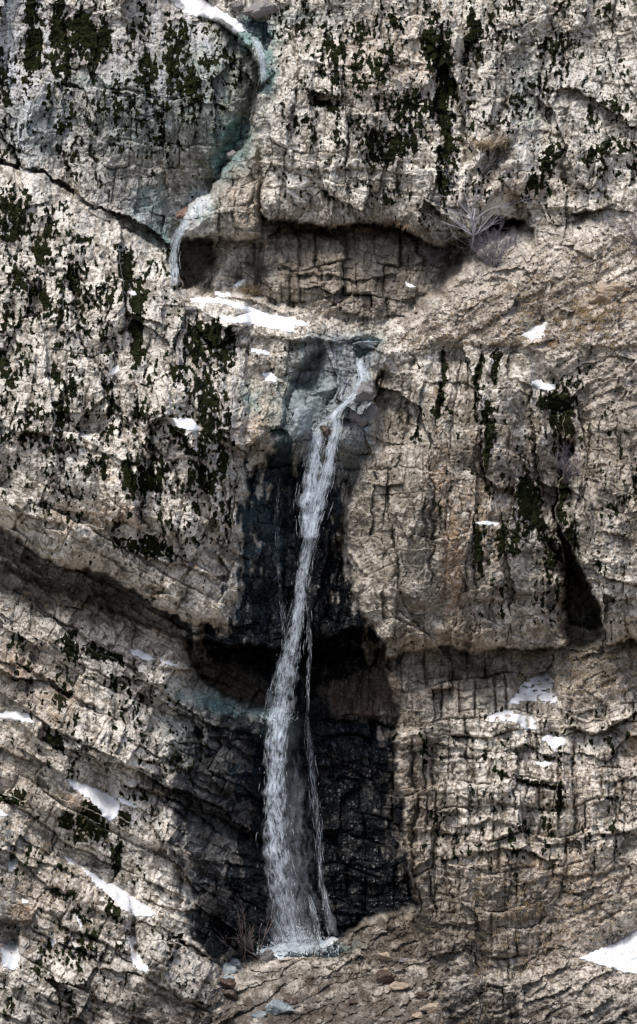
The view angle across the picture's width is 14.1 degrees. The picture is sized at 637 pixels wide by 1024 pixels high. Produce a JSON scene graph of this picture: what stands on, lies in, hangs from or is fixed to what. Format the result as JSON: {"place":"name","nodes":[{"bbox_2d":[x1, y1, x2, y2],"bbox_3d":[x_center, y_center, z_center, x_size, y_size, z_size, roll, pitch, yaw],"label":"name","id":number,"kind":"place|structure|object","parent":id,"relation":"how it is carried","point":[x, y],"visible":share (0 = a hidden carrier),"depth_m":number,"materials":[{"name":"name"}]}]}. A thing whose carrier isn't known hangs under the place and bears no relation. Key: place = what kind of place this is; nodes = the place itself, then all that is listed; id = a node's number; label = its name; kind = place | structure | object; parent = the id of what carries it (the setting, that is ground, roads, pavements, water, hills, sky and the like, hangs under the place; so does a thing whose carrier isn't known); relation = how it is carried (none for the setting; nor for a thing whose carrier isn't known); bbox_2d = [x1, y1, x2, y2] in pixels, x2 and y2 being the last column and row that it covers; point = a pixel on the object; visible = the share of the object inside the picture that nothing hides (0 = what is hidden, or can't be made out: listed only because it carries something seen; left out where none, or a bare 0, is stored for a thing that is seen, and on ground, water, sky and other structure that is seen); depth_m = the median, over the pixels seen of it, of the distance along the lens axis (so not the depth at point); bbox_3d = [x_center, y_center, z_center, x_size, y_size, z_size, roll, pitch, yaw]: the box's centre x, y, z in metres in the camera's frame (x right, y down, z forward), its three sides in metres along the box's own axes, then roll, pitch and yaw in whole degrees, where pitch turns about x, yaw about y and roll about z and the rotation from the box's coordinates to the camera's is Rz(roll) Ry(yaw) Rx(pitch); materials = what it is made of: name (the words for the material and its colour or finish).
{"place":"outdoors","nodes":[
{"label":"outdoors","id":0,"kind":"place"},
{"bbox_2d":[0,806,233,1023],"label":"cliff front","id":1,"kind":"structure","parent":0,"point":[153,998],"depth_m":136.12,"materials":[{"name":"grey stone"}]},
{"bbox_2d":[0,810,8,816],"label":"snow patch","id":2,"kind":"object","parent":1,"relation":"on","point":[2,814],"visible":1,"depth_m":138.73,"materials":[{"name":"white snow"}]},
{"bbox_2d":[1,943,19,970],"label":"snow patch","id":3,"kind":"object","parent":1,"relation":"on","point":[9,961],"visible":1,"depth_m":135.55,"materials":[{"name":"white snow"}]},
{"bbox_2d":[8,858,16,870],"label":"snow patch","id":4,"kind":"object","parent":1,"relation":"on","point":[11,865],"visible":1,"depth_m":138.74,"materials":[{"name":"white snow"}]},
{"bbox_2d":[50,939,57,945],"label":"snow patch","id":5,"kind":"object","parent":1,"relation":"on","point":[53,941],"visible":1,"depth_m":136.46,"materials":[{"name":"white snow"}]},
{"bbox_2d":[62,853,77,865],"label":"snow patch","id":6,"kind":"object","parent":1,"relation":"on","point":[70,860],"visible":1,"depth_m":140.11,"materials":[{"name":"white snow"}]},
{"bbox_2d":[76,915,82,927],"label":"snow patch","id":7,"kind":"object","parent":1,"relation":"on","point":[79,922],"visible":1,"depth_m":136.82,"materials":[{"name":"white snow"}]},
{"bbox_2d":[81,866,155,917],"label":"snow patch","id":8,"kind":"object","parent":1,"relation":"on","point":[120,897],"visible":1,"depth_m":138.31,"materials":[{"name":"white snow"}]},
{"bbox_2d":[127,936,148,972],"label":"snow patch","id":9,"kind":"object","parent":1,"relation":"on","point":[135,958],"visible":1,"depth_m":136.33,"materials":[{"name":"white snow"}]},
{"bbox_2d":[0,567,277,960],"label":"cliff","id":10,"kind":"structure","parent":0,"point":[225,801],"depth_m":141.70,"materials":[{"name":"grey stone"}]},
{"bbox_2d":[0,710,33,722],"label":"snow patch","id":11,"kind":"object","parent":10,"relation":"on","point":[16,715],"visible":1,"depth_m":140.45,"materials":[{"name":"white snow"}]},
{"bbox_2d":[67,779,119,820],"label":"snow patch","id":12,"kind":"object","parent":10,"relation":"on","point":[107,804],"visible":1,"depth_m":140.28,"materials":[{"name":"white snow"}]},
{"bbox_2d":[113,795,136,807],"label":"snow patch","id":13,"kind":"object","parent":10,"relation":"on","point":[123,800],"visible":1,"depth_m":140.96,"materials":[{"name":"white snow"}]},
{"bbox_2d":[130,649,155,661],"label":"snow patch","id":14,"kind":"object","parent":10,"relation":"on","point":[142,655],"visible":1,"depth_m":142.95,"materials":[{"name":"white snow"}]},
{"bbox_2d":[160,657,178,668],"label":"snow patch","id":15,"kind":"object","parent":10,"relation":"on","point":[169,663],"visible":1,"depth_m":141.88,"materials":[{"name":"white snow"}]},
{"bbox_2d":[0,165,287,625],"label":"cliff","id":16,"kind":"structure","parent":0,"point":[215,565],"depth_m":139.72,"materials":[{"name":"grey stone"}]},
{"bbox_2d":[81,432,91,438],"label":"snow patch","id":17,"kind":"object","parent":16,"relation":"on","point":[87,436],"visible":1,"depth_m":139.06,"materials":[{"name":"white snow"}]},
{"bbox_2d":[111,365,118,375],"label":"snow patch","id":18,"kind":"object","parent":16,"relation":"on","point":[115,370],"visible":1,"depth_m":139.93,"materials":[{"name":"white snow"}]},
{"bbox_2d":[169,220,186,281],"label":"waterfall","id":19,"kind":"structure","parent":16,"relation":"on","point":[177,237],"depth_m":144.87,"materials":[{"name":"white liquid"}]},
{"bbox_2d":[167,417,198,431],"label":"snow patch","id":20,"kind":"object","parent":16,"relation":"on","point":[188,424],"visible":1,"depth_m":137.70,"materials":[{"name":"white snow"}]},
{"bbox_2d":[185,306,195,313],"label":"boulder","id":21,"kind":"object","parent":16,"relation":"on","point":[190,310],"visible":1,"depth_m":141.99,"materials":[{"name":"grey stone"}]},
{"bbox_2d":[262,371,276,382],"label":"snow patch","id":22,"kind":"object","parent":16,"relation":"on","point":[269,376],"visible":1,"depth_m":142.12,"materials":[{"name":"white snow"}]},
{"bbox_2d":[218,0,273,83],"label":"stream channel","id":23,"kind":"object","parent":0,"point":[239,16],"visible":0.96,"depth_m":147.95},
{"bbox_2d":[171,0,244,32],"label":"snow patch","id":24,"kind":"object","parent":23,"relation":"on","point":[205,9],"visible":1,"depth_m":151.67,"materials":[{"name":"white snow"}]},
{"bbox_2d":[231,1,242,10],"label":"boulder","id":25,"kind":"object","parent":23,"relation":"on","point":[236,5],"visible":1,"depth_m":148.38,"materials":[{"name":"grey stone"}]},
{"bbox_2d":[248,35,265,80],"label":"waterfall","id":26,"kind":"structure","parent":23,"relation":"on","point":[263,61],"depth_m":146.69,"materials":[{"name":"white liquid"}]},
{"bbox_2d":[242,0,278,18],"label":"boulder","id":27,"kind":"object","parent":23,"relation":"on","point":[258,9],"visible":1,"depth_m":147.51,"materials":[{"name":"grey stone"}]},
{"bbox_2d":[240,20,270,50],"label":"stream pool","id":28,"kind":"structure","parent":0,"point":[258,29],"depth_m":148.11,"materials":[{"name":"teal liquid"}]},
{"bbox_2d":[190,293,399,399],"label":"terrace","id":29,"kind":"structure","parent":0,"point":[287,371],"depth_m":142.22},
{"bbox_2d":[215,291,230,296],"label":"snow patch","id":30,"kind":"object","parent":29,"relation":"on","point":[220,294],"visible":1,"depth_m":145.49,"materials":[{"name":"white snow"}]},
{"bbox_2d":[190,297,258,311],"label":"snow patch","id":31,"kind":"object","parent":29,"relation":"on","point":[210,300],"visible":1,"depth_m":143.25,"materials":[{"name":"white snow"}]},
{"bbox_2d":[251,348,269,355],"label":"snow patch","id":32,"kind":"object","parent":29,"relation":"on","point":[261,351],"visible":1,"depth_m":142.19,"materials":[{"name":"white snow"}]},
{"bbox_2d":[219,310,307,332],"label":"snow patch","id":33,"kind":"object","parent":29,"relation":"on","point":[257,318],"visible":1,"depth_m":142.83,"materials":[{"name":"white snow"}]},
{"bbox_2d":[254,945,344,958],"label":"pool water","id":34,"kind":"structure","parent":0,"point":[332,953],"depth_m":142.69,"materials":[{"name":"grey liquid"}]},
{"bbox_2d":[252,936,337,958],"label":"water foam","id":35,"kind":"object","parent":34,"relation":"on","point":[327,941],"visible":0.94,"depth_m":144.75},
{"bbox_2d":[0,0,603,639],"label":"cliff","id":36,"kind":"structure","parent":0,"point":[136,204],"depth_m":148.07,"materials":[{"name":"grey stone"}]},
{"bbox_2d":[176,207,188,218],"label":"boulder","id":37,"kind":"object","parent":36,"relation":"on","point":[181,213],"visible":0.82,"depth_m":147.17,"materials":[{"name":"red stone"}]},
{"bbox_2d":[226,150,236,160],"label":"boulder","id":38,"kind":"object","parent":36,"relation":"on","point":[230,154],"visible":0.84,"depth_m":148.48,"materials":[{"name":"grey stone"}]},
{"bbox_2d":[0,0,636,1023],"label":"moss","id":39,"kind":"object","parent":36,"relation":"on","point":[96,44],"visible":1,"depth_m":141.42,"materials":[{"name":"plant"}]},
{"bbox_2d":[0,2,636,982],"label":"dry grass","id":40,"kind":"structure","parent":36,"relation":"on","point":[578,314],"depth_m":141.40,"materials":[{"name":"brown plant"}]},
{"bbox_2d":[185,340,419,946],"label":"gorge wall","id":41,"kind":"structure","parent":0,"point":[363,857],"depth_m":146.19,"materials":[{"name":"black stone"}]},
{"bbox_2d":[288,390,304,412],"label":"rock block","id":42,"kind":"object","parent":41,"relation":"on","point":[297,399],"visible":0.79,"depth_m":141.98,"materials":[{"name":"grey stone"}]},
{"bbox_2d":[256,713,338,957],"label":"waterfall","id":43,"kind":"structure","parent":41,"relation":"on","point":[290,944],"depth_m":144.31,"materials":[{"name":"white liquid"}]},
{"bbox_2d":[289,404,313,437],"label":"rock block","id":44,"kind":"object","parent":41,"relation":"on","point":[301,422],"visible":1,"depth_m":139.05,"materials":[{"name":"grey stone"}]},
{"bbox_2d":[260,362,371,722],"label":"waterfall","id":45,"kind":"structure","parent":41,"relation":"on","point":[322,473],"depth_m":142.48,"materials":[{"name":"white liquid"}]},
{"bbox_2d":[305,395,326,422],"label":"rock block","id":46,"kind":"object","parent":41,"relation":"on","point":[316,404],"visible":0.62,"depth_m":142.38,"materials":[{"name":"grey stone"}]},
{"bbox_2d":[319,425,330,437],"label":"boulder","id":47,"kind":"object","parent":41,"relation":"on","point":[325,430],"visible":1,"depth_m":140.16,"materials":[{"name":"stone"}]},
{"bbox_2d":[317,376,337,398],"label":"rock block","id":48,"kind":"object","parent":41,"relation":"on","point":[328,388],"visible":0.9,"depth_m":141.72,"materials":[{"name":"grey stone"}]},
{"bbox_2d":[353,381,373,401],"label":"rock block","id":49,"kind":"object","parent":41,"relation":"on","point":[365,390],"visible":1,"depth_m":139.78,"materials":[{"name":"grey stone"}]},
{"bbox_2d":[349,404,378,426],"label":"rock block","id":50,"kind":"object","parent":41,"relation":"on","point":[370,412],"visible":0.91,"depth_m":140.64,"materials":[{"name":"grey stone"}]},
{"bbox_2d":[352,340,383,348],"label":"rock block","id":51,"kind":"object","parent":41,"relation":"on","point":[366,344],"visible":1,"depth_m":141.42,"materials":[{"name":"stone"}]},
{"bbox_2d":[210,907,451,1023],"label":"gorge floor","id":52,"kind":"structure","parent":0,"point":[252,977],"depth_m":139.25,"materials":[{"name":"grey stone"}]},
{"bbox_2d":[219,977,235,989],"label":"fallen rock","id":53,"kind":"object","parent":52,"relation":"on","point":[229,983],"visible":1,"depth_m":137.45,"materials":[{"name":"stone"}]},
{"bbox_2d":[222,975,234,978],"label":"fallen rock","id":54,"kind":"object","parent":52,"relation":"on","point":[226,976],"visible":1,"depth_m":138.06,"materials":[{"name":"grey stone"}]},
{"bbox_2d":[221,961,237,973],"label":"fallen rock","id":55,"kind":"object","parent":52,"relation":"on","point":[227,967],"visible":0.88,"depth_m":140.68,"materials":[{"name":"grey stone"}]},
{"bbox_2d":[222,989,237,999],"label":"fallen rock","id":56,"kind":"object","parent":52,"relation":"on","point":[230,994],"visible":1,"depth_m":137.28,"materials":[{"name":"stone"}]},
{"bbox_2d":[228,958,240,968],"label":"fallen rock","id":57,"kind":"object","parent":52,"relation":"on","point":[235,962],"visible":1,"depth_m":141.21,"materials":[{"name":"grey stone"}]},
{"bbox_2d":[219,894,281,961],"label":"bare shrub","id":58,"kind":"object","parent":52,"relation":"on","point":[249,936],"visible":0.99,"depth_m":141.89,"materials":[{"name":"brown plant"}]},
{"bbox_2d":[250,1011,265,1017],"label":"fallen rock","id":59,"kind":"object","parent":52,"relation":"on","point":[258,1014],"visible":1,"depth_m":135.09,"materials":[{"name":"grey stone"}]},
{"bbox_2d":[259,948,273,962],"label":"fallen rock","id":60,"kind":"object","parent":52,"relation":"on","point":[267,954],"visible":1,"depth_m":142.19,"materials":[{"name":"grey stone"}]},
{"bbox_2d":[265,999,295,1015],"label":"fallen rock","id":61,"kind":"object","parent":52,"relation":"on","point":[274,1007],"visible":1,"depth_m":135.26,"materials":[{"name":"grey stone"}]},
{"bbox_2d":[283,997,297,1004],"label":"fallen rock","id":62,"kind":"object","parent":52,"relation":"on","point":[289,1000],"visible":1,"depth_m":136.59,"materials":[{"name":"stone"}]},
{"bbox_2d":[312,935,323,959],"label":"bare shrub","id":63,"kind":"object","parent":52,"relation":"on","point":[317,949],"visible":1,"depth_m":142.16,"materials":[{"name":"brown plant"}]},
{"bbox_2d":[348,999,357,1005],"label":"fallen rock","id":64,"kind":"object","parent":52,"relation":"on","point":[351,1001],"visible":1,"depth_m":137.55,"materials":[{"name":"stone"}]},
{"bbox_2d":[374,969,394,982],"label":"fallen rock","id":65,"kind":"object","parent":52,"relation":"on","point":[383,976],"visible":1,"depth_m":139.15,"materials":[{"name":"stone"}]},
{"bbox_2d":[378,952,392,960],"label":"fallen rock","id":66,"kind":"object","parent":52,"relation":"on","point":[385,956],"visible":1,"depth_m":140.33,"materials":[{"name":"beige stone"}]},
{"bbox_2d":[293,912,503,1023],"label":"gravel","id":67,"kind":"structure","parent":52,"relation":"on","point":[313,993],"depth_m":137.75,"materials":[{"name":"grey gravel"}]},
{"bbox_2d":[389,981,408,989],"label":"fallen rock","id":68,"kind":"object","parent":52,"relation":"on","point":[395,985],"visible":1,"depth_m":138.18,"materials":[{"name":"beige stone"}]},
{"bbox_2d":[412,1012,422,1017],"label":"fallen rock","id":69,"kind":"object","parent":52,"relation":"on","point":[418,1014],"visible":1,"depth_m":135.10,"materials":[{"name":"beige stone"}]},
{"bbox_2d":[414,992,428,998],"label":"fallen rock","id":70,"kind":"object","parent":52,"relation":"on","point":[423,995],"visible":1,"depth_m":137.31,"materials":[{"name":"stone"}]},
{"bbox_2d":[419,1002,441,1013],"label":"fallen rock","id":71,"kind":"object","parent":52,"relation":"on","point":[434,1008],"visible":1,"depth_m":135.63,"materials":[{"name":"beige stone"}]},
{"bbox_2d":[187,219,525,336],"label":"cliff hollow","id":72,"kind":"object","parent":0,"point":[377,263],"visible":0.98,"depth_m":146.57,"materials":[{"name":"grey stone"}]},
{"bbox_2d":[232,279,244,287],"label":"snow patch","id":73,"kind":"object","parent":72,"relation":"on","point":[238,284],"visible":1,"depth_m":146.87,"materials":[{"name":"white snow"}]},
{"bbox_2d":[240,240,287,286],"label":"bare bush","id":74,"kind":"object","parent":72,"relation":"on","point":[257,276],"visible":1,"depth_m":146.08,"materials":[{"name":"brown plant"}]},
{"bbox_2d":[405,282,415,287],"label":"snow patch","id":75,"kind":"object","parent":72,"relation":"on","point":[410,285],"visible":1,"depth_m":145.60,"materials":[{"name":"white snow"}]},
{"bbox_2d":[418,239,452,264],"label":"bare bush","id":76,"kind":"object","parent":72,"relation":"on","point":[427,256],"visible":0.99,"depth_m":146.64,"materials":[{"name":"grey plant"}]},
{"bbox_2d":[350,333,379,357],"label":"stream water","id":77,"kind":"structure","parent":0,"point":[359,351],"depth_m":141.54,"materials":[{"name":"grey liquid"}]},
{"bbox_2d":[182,0,636,246],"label":"cliff","id":78,"kind":"structure","parent":0,"point":[233,206],"depth_m":145.10,"materials":[{"name":"grey stone"}]},
{"bbox_2d":[346,340,570,661],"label":"cliff","id":79,"kind":"structure","parent":0,"point":[392,509],"depth_m":139.74,"materials":[{"name":"grey stone"}]},
{"bbox_2d":[476,520,498,525],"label":"snow patch","id":80,"kind":"object","parent":79,"relation":"on","point":[487,522],"visible":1,"depth_m":138.47,"materials":[{"name":"white snow"}]},
{"bbox_2d":[531,379,555,390],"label":"snow patch","id":81,"kind":"object","parent":79,"relation":"on","point":[539,384],"visible":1,"depth_m":140.98,"materials":[{"name":"white snow"}]},
{"bbox_2d":[380,200,636,447],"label":"slope","id":82,"kind":"structure","parent":0,"point":[548,240],"depth_m":142.32,"materials":[{"name":"beige stone"}]},
{"bbox_2d":[432,164,531,255],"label":"bare tree","id":83,"kind":"object","parent":82,"relation":"on","point":[473,220],"visible":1,"depth_m":143.05,"materials":[{"name":"grey plant"}]},
{"bbox_2d":[452,220,527,266],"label":"bare bush","id":84,"kind":"object","parent":82,"relation":"on","point":[504,248],"visible":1,"depth_m":143.23,"materials":[{"name":"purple plant"}]},
{"bbox_2d":[521,321,546,339],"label":"snow patch","id":85,"kind":"object","parent":82,"relation":"on","point":[531,332],"visible":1,"depth_m":141.96,"materials":[{"name":"white snow"}]},
{"bbox_2d":[588,294,610,303],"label":"rock block","id":86,"kind":"object","parent":82,"relation":"on","point":[595,298],"visible":1,"depth_m":141.03,"materials":[{"name":"beige stone"}]},
{"bbox_2d":[595,283,617,296],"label":"rock block","id":87,"kind":"object","parent":82,"relation":"on","point":[602,288],"visible":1,"depth_m":141.19,"materials":[{"name":"beige stone"}]},
{"bbox_2d":[610,282,623,290],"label":"rock block","id":88,"kind":"object","parent":82,"relation":"on","point":[618,286],"visible":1,"depth_m":141.54,"materials":[{"name":"beige stone"}]},
{"bbox_2d":[600,195,636,255],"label":"bare bush","id":89,"kind":"object","parent":82,"relation":"on","point":[633,238],"visible":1,"depth_m":142.58,"materials":[{"name":"grey plant"}]},
{"bbox_2d":[386,624,636,1023],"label":"cliff","id":90,"kind":"structure","parent":0,"point":[452,689],"depth_m":139.83,"materials":[{"name":"grey stone"}]},
{"bbox_2d":[487,709,536,729],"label":"snow patch","id":91,"kind":"object","parent":90,"relation":"on","point":[520,719],"visible":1,"depth_m":140.48,"materials":[{"name":"white snow"}]},
{"bbox_2d":[506,673,557,704],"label":"snow patch","id":92,"kind":"object","parent":90,"relation":"on","point":[545,696],"visible":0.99,"depth_m":142.81,"materials":[{"name":"white snow"}]},
{"bbox_2d":[527,921,544,966],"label":"bare shrub","id":93,"kind":"object","parent":90,"relation":"on","point":[530,957],"visible":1,"depth_m":137.02,"materials":[{"name":"brown plant"}]},
{"bbox_2d":[534,761,551,766],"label":"snow patch","id":94,"kind":"object","parent":90,"relation":"on","point":[543,763],"visible":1,"depth_m":139.59,"materials":[{"name":"white snow"}]},
{"bbox_2d":[541,734,566,753],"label":"snow patch","id":95,"kind":"object","parent":90,"relation":"on","point":[554,743],"visible":1,"depth_m":140.50,"materials":[{"name":"white snow"}]},
{"bbox_2d":[516,833,636,1023],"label":"slope","id":96,"kind":"structure","parent":0,"point":[584,1008],"depth_m":137.34,"materials":[{"name":"grey stone"}]},
{"bbox_2d":[579,931,636,973],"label":"snow patch","id":97,"kind":"object","parent":96,"relation":"on","point":[626,945],"visible":1,"depth_m":137.03,"materials":[{"name":"white snow"}]},
{"bbox_2d":[554,344,636,644],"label":"cliff","id":98,"kind":"structure","parent":0,"point":[610,373],"depth_m":138.83,"materials":[{"name":"grey stone"}]},
{"bbox_2d":[542,442,594,483],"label":"bare bush","id":99,"kind":"object","parent":98,"relation":"on","point":[569,474],"visible":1,"depth_m":139.04,"materials":[{"name":"plant"}]},
{"bbox_3d":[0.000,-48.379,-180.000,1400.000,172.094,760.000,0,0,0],"label":"valley ground","id":100,"kind":"structure","parent":0,"visible":0},
{"bbox_2d":[0,226,636,1002],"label":"scree","id":101,"kind":"structure","parent":100,"relation":"on","point":[524,652],"depth_m":141.06,"materials":[{"name":"stone"}]}
]}

